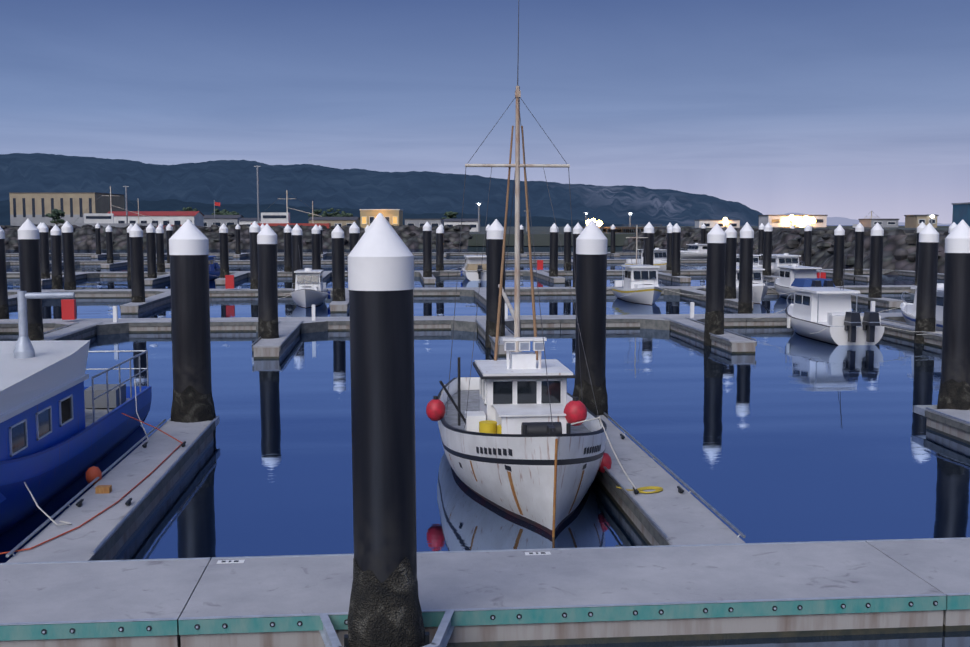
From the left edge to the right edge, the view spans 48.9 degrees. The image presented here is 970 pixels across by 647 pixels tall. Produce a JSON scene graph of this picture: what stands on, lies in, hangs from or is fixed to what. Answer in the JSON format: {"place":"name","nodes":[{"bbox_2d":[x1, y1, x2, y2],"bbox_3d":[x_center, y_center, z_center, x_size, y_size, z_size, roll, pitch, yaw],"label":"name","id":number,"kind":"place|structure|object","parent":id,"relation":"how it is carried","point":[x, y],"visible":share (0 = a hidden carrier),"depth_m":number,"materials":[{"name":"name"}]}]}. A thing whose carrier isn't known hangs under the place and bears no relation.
{"place":"outdoors","nodes":[
{"label":"outdoors","id":0,"kind":"place"},
{"bbox_2d":[9,192,124,226],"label":"warehouse building","id":1,"kind":"structure","parent":0,"point":[34,207],"depth_m":332.58,"materials":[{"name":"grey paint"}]},
{"bbox_2d":[204,215,243,226],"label":"grey building","id":2,"kind":"structure","parent":0,"point":[220,220],"depth_m":331.23,"materials":[{"name":"grey paint"}]},
{"bbox_2d":[238,218,260,225],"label":"shed","id":3,"kind":"structure","parent":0,"point":[246,221],"depth_m":300.89,"materials":[{"name":"grey paint"}]},
{"bbox_2d":[0,199,623,226],"bbox_3d":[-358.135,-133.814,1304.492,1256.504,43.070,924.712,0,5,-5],"label":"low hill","id":4,"kind":"structure","parent":0,"point":[250,211],"depth_m":1329.44,"materials":[{"name":"green plant"}]},
{"bbox_2d":[0,153,762,225],"bbox_3d":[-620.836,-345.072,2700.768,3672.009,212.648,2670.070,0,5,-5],"label":"hill","id":5,"kind":"structure","parent":0,"point":[235,182],"depth_m":2297.24,"materials":[{"name":"green plant"}]},
{"bbox_2d":[404,219,443,226],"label":"building","id":6,"kind":"structure","parent":0,"point":[422,222],"depth_m":299.11,"materials":[{"name":"grey paint"}]},
{"bbox_2d":[443,219,480,231],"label":"building","id":7,"kind":"structure","parent":0,"point":[473,223],"depth_m":318.81,"materials":[{"name":"grey paint"}]},
{"bbox_2d":[0,225,969,646],"bbox_3d":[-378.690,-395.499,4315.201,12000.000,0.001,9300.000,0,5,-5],"label":"water","id":8,"kind":"structure","parent":0,"point":[784,435],"depth_m":24.55,"materials":[{"name":"blue liquid"}]},
{"bbox_2d":[0,227,8,318],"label":"piling","id":9,"kind":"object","parent":8,"relation":"in","point":[4,310],"visible":0.75,"depth_m":49.14,"materials":[{"name":"black metal"}]},
{"bbox_2d":[18,219,43,340],"bbox_3d":[-17.101,-1.135,40.145,0.826,5.625,0.826,-1,5,-8],"label":"piling","id":10,"kind":"object","parent":8,"relation":"in","point":[29,254],"visible":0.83,"depth_m":39.82,"materials":[{"name":"black metal"}]},
{"bbox_2d":[39,223,49,278],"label":"pile","id":11,"kind":"object","parent":8,"relation":"in","point":[44,251],"visible":0.75,"depth_m":85.59,"materials":[{"name":"black metal"}]},
{"bbox_2d":[50,224,62,288],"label":"pile","id":12,"kind":"object","parent":8,"relation":"in","point":[56,258],"visible":0.83,"depth_m":77.01,"materials":[{"name":"black metal"}]},
{"bbox_2d":[61,221,75,289],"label":"pile","id":13,"kind":"object","parent":8,"relation":"in","point":[68,255],"visible":0.73,"depth_m":70.86,"materials":[{"name":"black metal"}]},
{"bbox_2d":[0,291,151,534],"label":"blue boat","id":14,"kind":"object","parent":8,"relation":"on","point":[62,427],"visible":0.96,"depth_m":18.45,"materials":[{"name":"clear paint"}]},
{"bbox_2d":[95,223,100,254],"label":"pile","id":15,"kind":"object","parent":8,"relation":"in","point":[98,238],"visible":0.77,"depth_m":154.80,"materials":[{"name":"black metal"}]},
{"bbox_2d":[106,225,113,263],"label":"pile","id":16,"kind":"object","parent":8,"relation":"in","point":[109,245],"visible":0.85,"depth_m":119.03,"materials":[{"name":"black metal"}]},
{"bbox_2d":[127,224,132,279],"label":"pile","id":17,"kind":"object","parent":8,"relation":"in","point":[130,226],"visible":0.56,"depth_m":92.06,"materials":[{"name":"black metal"}]},
{"bbox_2d":[129,223,144,302],"bbox_3d":[-19.507,-2.889,59.814,0.806,5.484,0.806,-1,6,-11],"label":"pile","id":18,"kind":"object","parent":8,"relation":"in","point":[137,264],"visible":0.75,"depth_m":59.51,"materials":[{"name":"black metal"}]},
{"bbox_2d":[146,223,156,277],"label":"pile","id":19,"kind":"object","parent":8,"relation":"in","point":[151,250],"visible":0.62,"depth_m":86.35,"materials":[{"name":"black metal"}]},
{"bbox_2d":[155,225,164,271],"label":"pile","id":20,"kind":"object","parent":8,"relation":"in","point":[159,229],"visible":0.81,"depth_m":97.14,"materials":[{"name":"black metal"}]},
{"bbox_2d":[166,224,172,262],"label":"pile","id":21,"kind":"object","parent":8,"relation":"in","point":[169,230],"visible":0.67,"depth_m":119.51,"materials":[{"name":"black metal"}]},
{"bbox_2d":[159,256,219,279],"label":"boat","id":22,"kind":"object","parent":8,"relation":"on","point":[213,272],"visible":0.29,"depth_m":92.50,"materials":[{"name":"blue"}]},
{"bbox_2d":[169,219,215,437],"bbox_3d":[-6.563,0.441,23.781,0.991,5.509,0.988,2,5,16],"label":"piling","id":23,"kind":"object","parent":8,"relation":"in","point":[192,401],"visible":0.67,"depth_m":23.43,"materials":[{"name":"black metal"}]},
{"bbox_2d":[219,223,228,277],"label":"pile","id":24,"kind":"object","parent":8,"relation":"in","point":[224,253],"visible":0.71,"depth_m":86.85,"materials":[{"name":"black metal"}]},
{"bbox_2d":[0,224,472,249],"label":"breakwater rock","id":25,"kind":"object","parent":8,"relation":"in","point":[411,236],"visible":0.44,"depth_m":210.26,"materials":[{"name":"grey stone"}]},
{"bbox_2d":[235,224,240,253],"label":"pile","id":26,"kind":"object","parent":8,"relation":"in","point":[237,238],"visible":0.75,"depth_m":156.52,"materials":[{"name":"black metal"}]},
{"bbox_2d":[249,221,259,288],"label":"pile","id":27,"kind":"object","parent":8,"relation":"in","point":[254,229],"visible":0.71,"depth_m":71.88,"materials":[{"name":"black metal"}]},
{"bbox_2d":[257,224,278,340],"bbox_3d":[-8.334,-1.111,40.908,0.826,5.435,0.826,-1,5,-12],"label":"piling","id":28,"kind":"object","parent":8,"relation":"in","point":[268,328],"visible":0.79,"depth_m":40.59,"materials":[{"name":"black metal"}]},
{"bbox_2d":[284,224,291,271],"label":"pile","id":29,"kind":"object","parent":8,"relation":"in","point":[287,248],"visible":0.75,"depth_m":98.13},
{"bbox_2d":[291,224,302,288],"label":"pile","id":30,"kind":"object","parent":8,"relation":"in","point":[296,231],"visible":0.71,"depth_m":72.17,"materials":[{"name":"black metal"}]},
{"bbox_2d":[279,245,347,307],"bbox_3d":[-9.820,-2.711,63.877,5.059,3.978,6.332,0,5,-5],"label":"boat","id":31,"kind":"object","parent":8,"relation":"on","point":[310,290],"visible":0.98,"depth_m":62.74,"materials":[{"name":"white"}]},
{"bbox_2d":[312,224,320,269],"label":"pile","id":32,"kind":"object","parent":8,"relation":"in","point":[316,254],"visible":0.58,"depth_m":87.43,"materials":[{"name":"black metal"}]},
{"bbox_2d":[318,225,322,253],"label":"pile","id":33,"kind":"object","parent":8,"relation":"in","point":[321,236],"visible":0.48,"depth_m":157.55,"materials":[{"name":"black metal"}]},
{"bbox_2d":[331,224,344,300],"bbox_3d":[-8.361,-2.944,60.806,0.806,5.409,0.806,-2,5,-20],"label":"pile","id":34,"kind":"object","parent":8,"relation":"in","point":[338,272],"visible":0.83,"depth_m":60.50,"materials":[{"name":"black metal"}]},
{"bbox_2d":[349,222,359,251],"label":"pile","id":35,"kind":"object","parent":8,"relation":"in","point":[354,233],"visible":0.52,"depth_m":72.39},
{"bbox_2d":[347,213,424,646],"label":"pile","id":36,"kind":"object","parent":8,"relation":"in","point":[385,610],"visible":1,"depth_m":10.87,"materials":[{"name":"black metal"}]},
{"bbox_2d":[423,222,431,276],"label":"pile","id":37,"kind":"object","parent":8,"relation":"in","point":[427,249],"visible":0.75,"depth_m":88.27,"materials":[{"name":"black metal"}]},
{"bbox_2d":[436,225,443,270],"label":"pile","id":38,"kind":"object","parent":8,"relation":"in","point":[439,248],"visible":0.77,"depth_m":99.35,"materials":[{"name":"black metal"}]},
{"bbox_2d":[435,237,486,280],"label":"boat","id":39,"kind":"object","parent":8,"relation":"on","point":[471,270],"visible":0.71,"depth_m":91.53,"materials":[{"name":"white"}]},
{"bbox_2d":[0,313,941,358],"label":"dock","id":40,"kind":"object","parent":8,"relation":"on","point":[291,329],"visible":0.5,"depth_m":47.79,"materials":[{"name":"concrete"}]},
{"bbox_2d":[61,260,874,321],"bbox_3d":[9.045,-3.149,75.515,84.805,1.000,51.480,0,5,-5],"label":"dock furniture","id":41,"kind":"object","parent":40,"relation":"on","point":[68,307],"visible":0.81,"depth_m":48.36,"materials":[{"name":"white paint"}]},
{"bbox_2d":[6,252,943,313],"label":"dock","id":42,"kind":"object","parent":8,"relation":"on","point":[154,298],"visible":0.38,"depth_m":76.33,"materials":[{"name":"concrete"}]},
{"bbox_2d":[0,537,969,646],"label":"dock walkway","id":43,"kind":"structure","parent":8,"relation":"in","point":[545,597],"depth_m":12.55,"materials":[{"name":"concrete"}]},
{"bbox_2d":[6,405,969,562],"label":"dock fingers","id":44,"kind":"object","parent":8,"relation":"on","point":[673,512],"visible":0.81,"depth_m":17.20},
{"bbox_2d":[0,380,182,553],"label":"mooring lines","id":45,"kind":"object","parent":44,"relation":"on","point":[93,473],"visible":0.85,"depth_m":17.33,"materials":[{"name":"multicoloured fabric"}]},
{"bbox_2d":[616,486,662,492],"bbox_3d":[2.558,2.714,17.398,0.758,0.059,0.380,-1,5,-11],"label":"rope coil","id":46,"kind":"object","parent":44,"relation":"on","point":[656,488],"visible":0.92,"depth_m":17.47,"materials":[{"name":"yellow fabric"}]},
{"bbox_2d":[486,224,489,257],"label":"pile","id":47,"kind":"object","parent":8,"relation":"in","point":[488,226],"visible":0.25,"depth_m":122.70,"materials":[{"name":"black metal"}]},
{"bbox_2d":[485,219,504,347],"bbox_3d":[0.417,-1.268,41.639,0.826,5.613,0.826,-4,7,-34],"label":"pile","id":48,"kind":"object","parent":8,"relation":"in","point":[495,231],"visible":0.69,"depth_m":41.30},
{"bbox_2d":[520,225,523,253],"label":"pile","id":49,"kind":"object","parent":8,"relation":"in","point":[521,239],"visible":0.6,"depth_m":160.17,"materials":[{"name":"black metal"}]},
{"bbox_2d":[426,0,635,536],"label":"boat","id":50,"kind":"object","parent":8,"relation":"on","point":[524,435],"visible":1,"depth_m":18.72,"materials":[{"name":"white paint"}]},
{"bbox_2d":[549,223,558,280],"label":"pile","id":51,"kind":"object","parent":8,"relation":"in","point":[553,266],"visible":0.75,"depth_m":89.21,"materials":[{"name":"black metal"}]},
{"bbox_2d":[564,224,570,270],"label":"pile","id":52,"kind":"object","parent":8,"relation":"in","point":[567,245],"visible":0.85,"depth_m":100.35,"materials":[{"name":"black metal"}]},
{"bbox_2d":[573,223,582,286],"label":"pile","id":53,"kind":"object","parent":8,"relation":"in","point":[577,229],"visible":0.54,"depth_m":73.83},
{"bbox_2d":[572,220,607,418],"bbox_3d":[2.431,0.373,24.536,0.850,5.505,0.864,-4,7,-35],"label":"pile","id":54,"kind":"object","parent":8,"relation":"in","point":[591,263],"visible":0.62,"depth_m":24.21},
{"bbox_2d":[610,225,614,255],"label":"pile","id":55,"kind":"object","parent":8,"relation":"in","point":[612,239],"visible":0.77,"depth_m":161.30,"materials":[{"name":"black metal"}]},
{"bbox_2d":[643,222,653,264],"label":"pile","id":56,"kind":"object","parent":8,"relation":"in","point":[648,251],"visible":0.62,"depth_m":74.24,"materials":[{"name":"black metal"}]},
{"bbox_2d":[607,225,699,304],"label":"boat","id":57,"kind":"object","parent":8,"relation":"on","point":[638,284],"visible":0.94,"depth_m":65.36,"materials":[{"name":"white"}]},
{"bbox_2d":[623,232,696,269],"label":"boat","id":58,"kind":"object","parent":8,"relation":"on","point":[660,257],"visible":0.52,"depth_m":108.98,"materials":[{"name":"white"}]},
{"bbox_2d":[666,225,672,269],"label":"pile","id":59,"kind":"object","parent":8,"relation":"in","point":[669,249],"visible":0.62,"depth_m":101.23,"materials":[{"name":"black metal"}]},
{"bbox_2d":[671,223,680,280],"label":"pile","id":60,"kind":"object","parent":8,"relation":"in","point":[676,239],"visible":0.71,"depth_m":90.11,"materials":[{"name":"black metal"}]},
{"bbox_2d":[680,243,706,258],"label":"boat","id":61,"kind":"object","parent":8,"relation":"on","point":[696,251],"visible":0.31,"depth_m":149.15,"materials":[{"name":"white"}]},
{"bbox_2d":[701,223,705,243],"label":"pile","id":62,"kind":"object","parent":8,"relation":"in","point":[703,233],"visible":0.46,"depth_m":162.52,"materials":[{"name":"black metal"}]},
{"bbox_2d":[704,223,725,345],"bbox_3d":[9.161,-1.257,42.408,0.826,5.449,0.826,-2,6,-22],"label":"piling","id":63,"kind":"object","parent":8,"relation":"in","point":[715,278],"visible":0.9,"depth_m":42.09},
{"bbox_2d":[724,224,736,298],"bbox_3d":[14.426,-3.126,62.767,0.806,5.409,0.806,-2,6,-17],"label":"pile","id":64,"kind":"object","parent":8,"relation":"in","point":[730,231],"visible":0.62,"depth_m":62.44,"materials":[{"name":"black metal"}]},
{"bbox_2d":[690,239,788,303],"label":"boat","id":65,"kind":"object","parent":8,"relation":"on","point":[759,289],"visible":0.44,"depth_m":65.73,"materials":[{"name":"white"}]},
{"bbox_2d":[738,222,753,313],"bbox_3d":[12.815,-2.217,52.374,0.746,5.520,0.746,-4,7,-39],"label":"piling","id":66,"kind":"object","parent":8,"relation":"in","point":[745,268],"visible":0.83,"depth_m":52.09,"materials":[{"name":"black metal"}]},
{"bbox_2d":[736,254,771,268],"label":"boat","id":67,"kind":"object","parent":8,"relation":"on","point":[756,261],"visible":0.08,"depth_m":97.16,"materials":[{"name":"white"}]},
{"bbox_2d":[758,223,763,259],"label":"pile","id":68,"kind":"object","parent":8,"relation":"in","point":[761,238],"visible":0.48,"depth_m":125.48,"materials":[{"name":"black metal"}]},
{"bbox_2d":[762,222,772,278],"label":"pile","id":69,"kind":"object","parent":8,"relation":"in","point":[767,245],"visible":0.69,"depth_m":90.76,"materials":[{"name":"black metal"}]},
{"bbox_2d":[759,245,816,275],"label":"boat","id":70,"kind":"object","parent":8,"relation":"on","point":[784,259],"visible":0.46,"depth_m":95.65,"materials":[{"name":"white"}]},
{"bbox_2d":[766,230,834,299],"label":"boat","id":71,"kind":"object","parent":8,"relation":"on","point":[795,275],"visible":0.65,"depth_m":68.65,"materials":[{"name":"white"}]},
{"bbox_2d":[804,223,811,266],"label":"pile","id":72,"kind":"object","parent":8,"relation":"in","point":[807,242],"visible":0.62,"depth_m":102.41,"materials":[{"name":"black metal"}]},
{"bbox_2d":[833,224,844,285],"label":"pile","id":73,"kind":"object","parent":8,"relation":"in","point":[838,259],"visible":0.67,"depth_m":75.51,"materials":[{"name":"black metal"}]},
{"bbox_2d":[754,251,941,344],"bbox_3d":[15.272,-1.085,45.578,5.459,4.120,7.835,0,5,-5],"label":"boat","id":74,"kind":"object","parent":8,"relation":"on","point":[826,314],"visible":0.96,"depth_m":44.24,"materials":[{"name":"white"}]},
{"bbox_2d":[854,223,863,279],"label":"pile","id":75,"kind":"object","parent":8,"relation":"in","point":[859,247],"visible":0.79,"depth_m":91.48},
{"bbox_2d":[868,222,883,304],"bbox_3d":[23.305,-3.252,63.527,0.806,5.520,0.806,3,6,29],"label":"pile","id":76,"kind":"object","parent":8,"relation":"in","point":[876,262],"visible":0.83,"depth_m":63.23,"materials":[{"name":"black metal"}]},
{"bbox_2d":[881,283,943,334],"bbox_3d":[19.427,-1.422,45.709,5.759,4.768,9.035,0,5,-5],"label":"boat","id":77,"kind":"object","parent":8,"relation":"on","point":[908,311],"visible":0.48,"depth_m":46.67,"materials":[{"name":"white"}]},
{"bbox_2d":[915,222,925,285],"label":"pile","id":78,"kind":"object","parent":8,"relation":"in","point":[921,226],"visible":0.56,"depth_m":76.08,"materials":[{"name":"black metal"}]},
{"bbox_2d":[914,223,938,343],"bbox_3d":[17.897,-1.336,43.171,0.826,5.466,0.826,2,6,20],"label":"piling","id":79,"kind":"object","parent":8,"relation":"in","point":[925,320],"visible":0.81,"depth_m":42.87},
{"bbox_2d":[948,222,956,234],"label":"pile","id":80,"kind":"object","parent":8,"relation":"in","point":[952,226],"visible":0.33,"depth_m":76.19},
{"bbox_2d":[937,220,969,409],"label":"piling","id":81,"kind":"object","parent":8,"relation":"in","point":[954,391],"visible":0.65,"depth_m":25.05,"materials":[{"name":"black metal"}]},
{"bbox_2d":[0,0,969,223],"label":"sky","id":82,"kind":"structure","parent":0,"point":[851,109],"materials":[{"name":"blue"}]},
{"bbox_2d":[468,226,948,245],"bbox_3d":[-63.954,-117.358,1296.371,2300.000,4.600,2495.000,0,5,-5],"label":"shore ground","id":83,"kind":"structure","parent":0,"point":[541,236],"depth_m":237.40,"materials":[{"name":"grey stone"}]},
{"bbox_2d":[45,209,64,224],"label":"tree","id":84,"kind":"object","parent":83,"relation":"on","point":[54,215],"visible":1,"depth_m":301.30,"materials":[{"name":"green plant"}]},
{"bbox_2d":[73,186,156,226],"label":"vessel","id":85,"kind":"object","parent":83,"relation":"on","point":[101,219],"visible":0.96,"depth_m":269.21,"materials":[{"name":"white"}]},
{"bbox_2d":[108,211,203,227],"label":"long white building","id":86,"kind":"structure","parent":83,"relation":"on","point":[171,218],"depth_m":301.80,"materials":[{"name":"red"}]},
{"bbox_2d":[182,207,197,210],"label":"tree","id":87,"kind":"object","parent":83,"relation":"on","point":[188,209],"visible":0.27,"depth_m":345.42,"materials":[{"name":"green plant"}]},
{"bbox_2d":[214,200,219,223],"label":"flag pole","id":88,"kind":"object","parent":83,"relation":"on","point":[216,203],"visible":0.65,"depth_m":300.71,"materials":[{"name":"grey"}]},
{"bbox_2d":[211,208,226,214],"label":"tree","id":89,"kind":"object","parent":83,"relation":"on","point":[222,212],"visible":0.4,"depth_m":349.60,"materials":[{"name":"green plant"}]},
{"bbox_2d":[224,211,238,214],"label":"tree","id":90,"kind":"object","parent":83,"relation":"on","point":[231,213],"visible":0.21,"depth_m":340.11,"materials":[{"name":"green plant"}]},
{"bbox_2d":[251,190,330,227],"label":"vessel","id":91,"kind":"object","parent":83,"relation":"on","point":[275,219],"visible":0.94,"depth_m":248.15,"materials":[{"name":"white"}]},
{"bbox_2d":[308,209,326,217],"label":"tree","id":92,"kind":"object","parent":83,"relation":"on","point":[324,214],"visible":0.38,"depth_m":329.41,"materials":[{"name":"green plant"}]},
{"bbox_2d":[308,217,359,226],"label":"beige building","id":93,"kind":"structure","parent":83,"relation":"on","point":[339,221],"depth_m":310.15,"materials":[{"name":"grey paint"}]},
{"bbox_2d":[327,208,345,216],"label":"tree","id":94,"kind":"object","parent":83,"relation":"on","point":[336,214],"visible":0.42,"depth_m":334.07,"materials":[{"name":"green plant"}]},
{"bbox_2d":[338,212,352,216],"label":"tree","id":95,"kind":"object","parent":83,"relation":"on","point":[344,214],"visible":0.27,"depth_m":328.61,"materials":[{"name":"green plant"}]},
{"bbox_2d":[360,209,402,227],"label":"building","id":96,"kind":"structure","parent":83,"relation":"on","point":[394,217],"depth_m":279.41,"materials":[{"name":"beige paint"}]},
{"bbox_2d":[442,211,457,218],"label":"tree","id":97,"kind":"object","parent":83,"relation":"on","point":[449,214],"visible":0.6,"depth_m":347.40,"materials":[{"name":"green plant"}]},
{"bbox_2d":[123,166,935,231],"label":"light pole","id":98,"kind":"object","parent":83,"relation":"on","point":[802,223],"visible":0.67,"depth_m":296.66,"materials":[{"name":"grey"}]},
{"bbox_2d":[582,225,661,232],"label":"wood pier","id":99,"kind":"structure","parent":83,"relation":"on","point":[622,229],"depth_m":284.84,"materials":[{"name":"brown wood"}]},
{"bbox_2d":[591,215,815,227],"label":"lights","id":100,"kind":"object","parent":83,"relation":"on","point":[797,219],"visible":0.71,"depth_m":234.08,"materials":[{"name":"grey"}]},
{"bbox_2d":[694,220,739,227],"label":"building yard","id":101,"kind":"structure","parent":83,"relation":"on","point":[713,223],"depth_m":326.11,"materials":[{"name":"grey"}]},
{"bbox_2d":[622,226,948,274],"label":"breakwater rock","id":102,"kind":"object","parent":83,"relation":"on","point":[899,249],"visible":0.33,"depth_m":118.27,"materials":[{"name":"grey stone"}]},
{"bbox_2d":[758,215,827,226],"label":"building yard","id":103,"kind":"structure","parent":83,"relation":"on","point":[776,220],"depth_m":246.38,"materials":[{"name":"grey"}]},
{"bbox_2d":[853,211,890,227],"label":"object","id":104,"kind":"object","parent":83,"relation":"on","point":[854,225],"visible":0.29,"depth_m":294.48,"materials":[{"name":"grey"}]},
{"bbox_2d":[858,219,898,226],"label":"building yard","id":105,"kind":"structure","parent":83,"relation":"on","point":[881,222],"depth_m":226.05,"materials":[{"name":"grey"}]},
{"bbox_2d":[904,215,938,227],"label":"building yard","id":106,"kind":"structure","parent":83,"relation":"on","point":[913,221],"depth_m":196.29,"materials":[{"name":"grey"}]},
{"bbox_2d":[952,202,969,226],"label":"teal building","id":107,"kind":"structure","parent":83,"relation":"on","point":[961,211],"depth_m":172.75,"materials":[{"name":"blue paint"}]},
{"bbox_2d":[782,213,951,224],"bbox_3d":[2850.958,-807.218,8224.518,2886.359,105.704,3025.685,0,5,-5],"label":"hill","id":108,"kind":"structure","parent":0,"point":[838,221],"depth_m":7824.78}
]}

